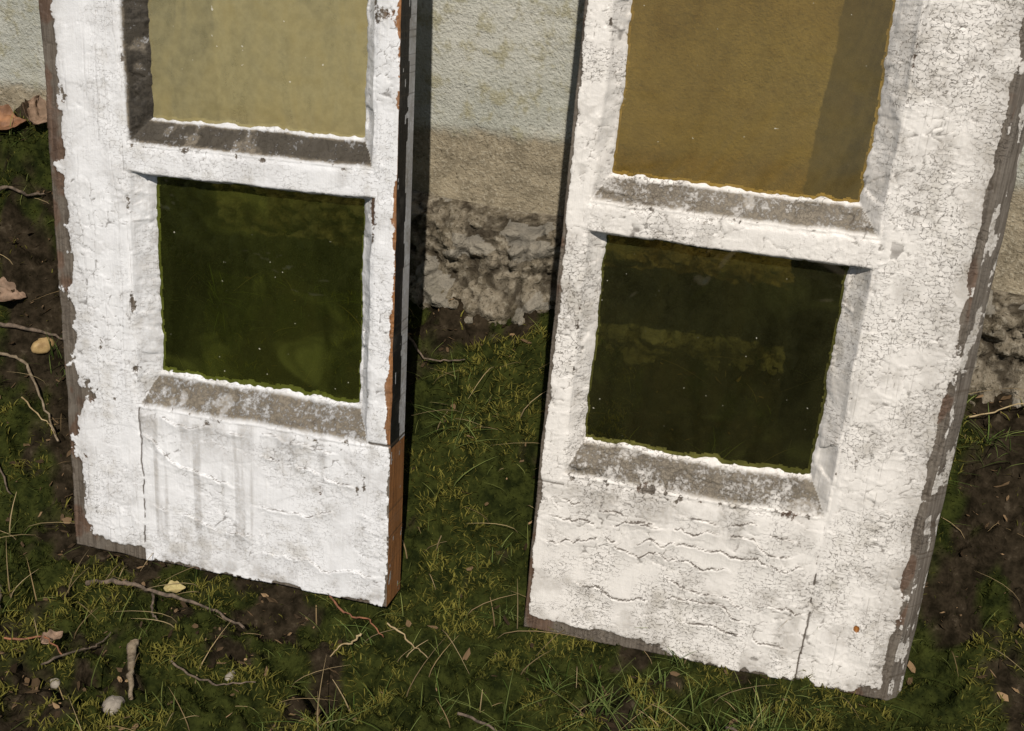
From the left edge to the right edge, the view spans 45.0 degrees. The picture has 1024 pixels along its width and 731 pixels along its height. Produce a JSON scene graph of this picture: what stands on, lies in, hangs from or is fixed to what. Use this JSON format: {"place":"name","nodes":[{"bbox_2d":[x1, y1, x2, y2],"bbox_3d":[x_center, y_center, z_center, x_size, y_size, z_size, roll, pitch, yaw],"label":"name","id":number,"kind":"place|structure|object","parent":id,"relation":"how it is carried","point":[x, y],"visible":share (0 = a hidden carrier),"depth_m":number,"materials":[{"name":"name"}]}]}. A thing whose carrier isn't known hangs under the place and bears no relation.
{"place":"outdoors","nodes":[
{"label":"outdoors","id":0,"kind":"place"},
{"bbox_2d":[0,103,1023,730],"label":"mossy ground","id":1,"kind":"structure","parent":0,"point":[30,274],"depth_m":1.12,"materials":[{"name":"green plant"}]},
{"bbox_2d":[0,468,11,494],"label":"fallen twig","id":2,"kind":"object","parent":1,"relation":"on","point":[3,475],"visible":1,"depth_m":1.24,"materials":[{"name":"brown wood"}]},
{"bbox_2d":[0,277,25,301],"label":"dead leaf","id":3,"kind":"object","parent":1,"relation":"on","point":[6,294],"visible":1,"depth_m":1.27,"materials":[{"name":"brown plant"}]},
{"bbox_2d":[0,104,26,129],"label":"dead leaf","id":4,"kind":"object","parent":1,"relation":"on","point":[6,113],"visible":1,"depth_m":1.31,"materials":[{"name":"brown plant"}]},
{"bbox_2d":[0,185,43,195],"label":"fallen twig","id":5,"kind":"object","parent":1,"relation":"on","point":[3,187],"visible":1,"depth_m":1.28,"materials":[{"name":"brown wood"}]},
{"bbox_2d":[0,352,58,441],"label":"fallen twig","id":6,"kind":"object","parent":1,"relation":"on","point":[31,377],"visible":1,"depth_m":1.27,"materials":[{"name":"brown wood"}]},
{"bbox_2d":[0,322,62,339],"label":"fallen twig","id":7,"kind":"object","parent":1,"relation":"on","point":[8,325],"visible":0.96,"depth_m":1.27,"materials":[{"name":"brown wood"}]},
{"bbox_2d":[4,635,61,653],"bbox_3d":[-0.414,0.240,1.081,0.063,0.011,0.015,13,33,16],"label":"fallen twig","id":8,"kind":"object","parent":1,"relation":"on","point":[21,639],"visible":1,"depth_m":1.09,"materials":[{"name":"brown wood"}]},
{"bbox_2d":[22,95,46,124],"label":"dead leaf","id":9,"kind":"object","parent":1,"relation":"on","point":[35,109],"visible":0.94,"depth_m":1.31,"materials":[{"name":"brown plant"}]},
{"bbox_2d":[21,397,54,433],"bbox_3d":[-0.479,0.049,1.257,0.044,0.029,0.008,20,36,26],"label":"fallen twig","id":10,"kind":"object","parent":1,"relation":"on","point":[37,413],"visible":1,"depth_m":1.26,"materials":[{"name":"wood"}]},
{"bbox_2d":[31,337,54,353],"bbox_3d":[-0.483,-0.020,1.276,0.025,0.018,0.016,-28,31,-31],"label":"fallen nut","id":11,"kind":"object","parent":1,"relation":"on","point":[40,346],"visible":0.99,"depth_m":1.27,"materials":[{"name":"beige food"}]},
{"bbox_2d":[40,629,62,643],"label":"dead leaf","id":12,"kind":"object","parent":1,"relation":"on","point":[52,634],"visible":1,"depth_m":1.08,"materials":[{"name":"brown plant"}]},
{"bbox_2d":[50,678,59,688],"bbox_3d":[-0.393,0.272,1.064,0.009,0.008,0.012,-15,40,-7],"label":"pebble","id":13,"kind":"object","parent":1,"relation":"on","point":[54,684],"visible":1,"depth_m":1.06,"materials":[{"name":"stone"}]},
{"bbox_2d":[41,632,110,664],"bbox_3d":[-0.378,0.248,1.079,0.007,0.013,0.067,27,39,33],"label":"fallen twig","id":14,"kind":"object","parent":1,"relation":"on","point":[58,656],"visible":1,"depth_m":1.07,"materials":[{"name":"brown wood"}]},
{"bbox_2d":[101,695,124,715],"bbox_3d":[-0.336,0.287,1.044,0.018,0.013,0.022,25,31,13],"label":"pebble","id":15,"kind":"object","parent":1,"relation":"on","point":[112,702],"visible":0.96,"depth_m":1.04,"materials":[{"name":"stone"}]},
{"bbox_2d":[126,639,138,699],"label":"fallen twig","id":16,"kind":"object","parent":1,"relation":"on","point":[132,646],"visible":1,"depth_m":1.06,"materials":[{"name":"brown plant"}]},
{"bbox_2d":[150,593,157,619],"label":"fallen twig","id":17,"kind":"object","parent":1,"relation":"on","point":[152,604],"visible":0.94,"depth_m":1.14,"materials":[{"name":"wood"}]},
{"bbox_2d":[85,578,244,628],"bbox_3d":[-0.319,0.214,1.142,0.161,0.018,0.016,11,33,12],"label":"fallen twig","id":18,"kind":"object","parent":1,"relation":"on","point":[128,583],"visible":1,"depth_m":1.15,"materials":[{"name":"brown wood"}]},
{"bbox_2d":[164,580,185,592],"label":"dead leaf","id":19,"kind":"object","parent":1,"relation":"on","point":[174,588],"visible":1,"depth_m":1.16,"materials":[{"name":"yellow plant"}]},
{"bbox_2d":[171,660,255,685],"bbox_3d":[-0.259,0.267,1.059,0.082,0.009,0.012,11,33,13],"label":"fallen twig","id":20,"kind":"object","parent":1,"relation":"on","point":[191,675],"visible":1,"depth_m":1.06,"materials":[{"name":"brown wood"}]},
{"bbox_2d":[38,0,416,606],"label":"wooden window sash","id":21,"kind":"object","parent":1,"relation":"on","point":[231,450],"visible":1,"depth_m":1.08,"materials":[{"name":"white paint"}]},
{"bbox_2d":[225,670,234,680],"bbox_3d":[-0.244,0.269,1.074,0.010,0.008,0.012,6,36,26],"label":"pebble","id":22,"kind":"object","parent":1,"relation":"on","point":[229,674],"visible":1,"depth_m":1.07,"materials":[{"name":"stone"}]},
{"bbox_2d":[330,633,361,656],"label":"fallen twig","id":23,"kind":"object","parent":1,"relation":"on","point":[356,639],"visible":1,"depth_m":1.11,"materials":[{"name":"wood"}]},
{"bbox_2d":[329,595,383,637],"bbox_3d":[-0.147,0.225,1.138,0.084,0.014,0.010,23,37,29],"label":"fallen twig","id":24,"kind":"object","parent":1,"relation":"on","point":[336,604],"visible":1,"depth_m":1.14,"materials":[{"name":"brown wood"}]},
{"bbox_2d":[387,623,427,657],"bbox_3d":[-0.093,0.247,1.116,0.051,0.014,0.007,25,38,32],"label":"fallen twig","id":25,"kind":"object","parent":1,"relation":"on","point":[396,629],"visible":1,"depth_m":1.12,"materials":[{"name":"wood"}]},
{"bbox_2d":[407,334,464,361],"bbox_3d":[-0.082,-0.015,1.221,0.072,0.018,0.018,16,34,20],"label":"fallen twig","id":26,"kind":"object","parent":1,"relation":"on","point":[414,343],"visible":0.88,"depth_m":1.22,"materials":[{"name":"brown wood"}]},
{"bbox_2d":[457,712,497,730],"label":"fallen twig","id":27,"kind":"object","parent":1,"relation":"on","point":[474,719],"visible":1,"depth_m":1.04,"materials":[{"name":"wood"}]},
{"bbox_2d":[0,0,1023,294],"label":"concrete wall","id":28,"kind":"structure","parent":1,"relation":"on","point":[494,94],"depth_m":1.16,"materials":[{"name":"beige concrete"}]},
{"bbox_2d":[0,131,1023,730],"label":"leaf litter","id":29,"kind":"object","parent":1,"relation":"on","point":[408,623],"visible":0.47,"depth_m":1.11,"materials":[{"name":"brown plant"}]},
{"bbox_2d":[165,179,1023,407],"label":"rubble footing","id":30,"kind":"object","parent":1,"relation":"on","point":[496,265],"visible":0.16,"depth_m":1.24,"materials":[{"name":"stone"}]},
{"bbox_2d":[524,0,1023,699],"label":"wooden window sash","id":31,"kind":"object","parent":1,"relation":"on","point":[756,402],"visible":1,"depth_m":1.01,"materials":[{"name":"white paint"}]},
{"bbox_2d":[969,403,1023,417],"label":"fallen twig","id":32,"kind":"object","parent":1,"relation":"on","point":[995,411],"visible":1,"depth_m":1.11,"materials":[{"name":"wood"}]}
]}

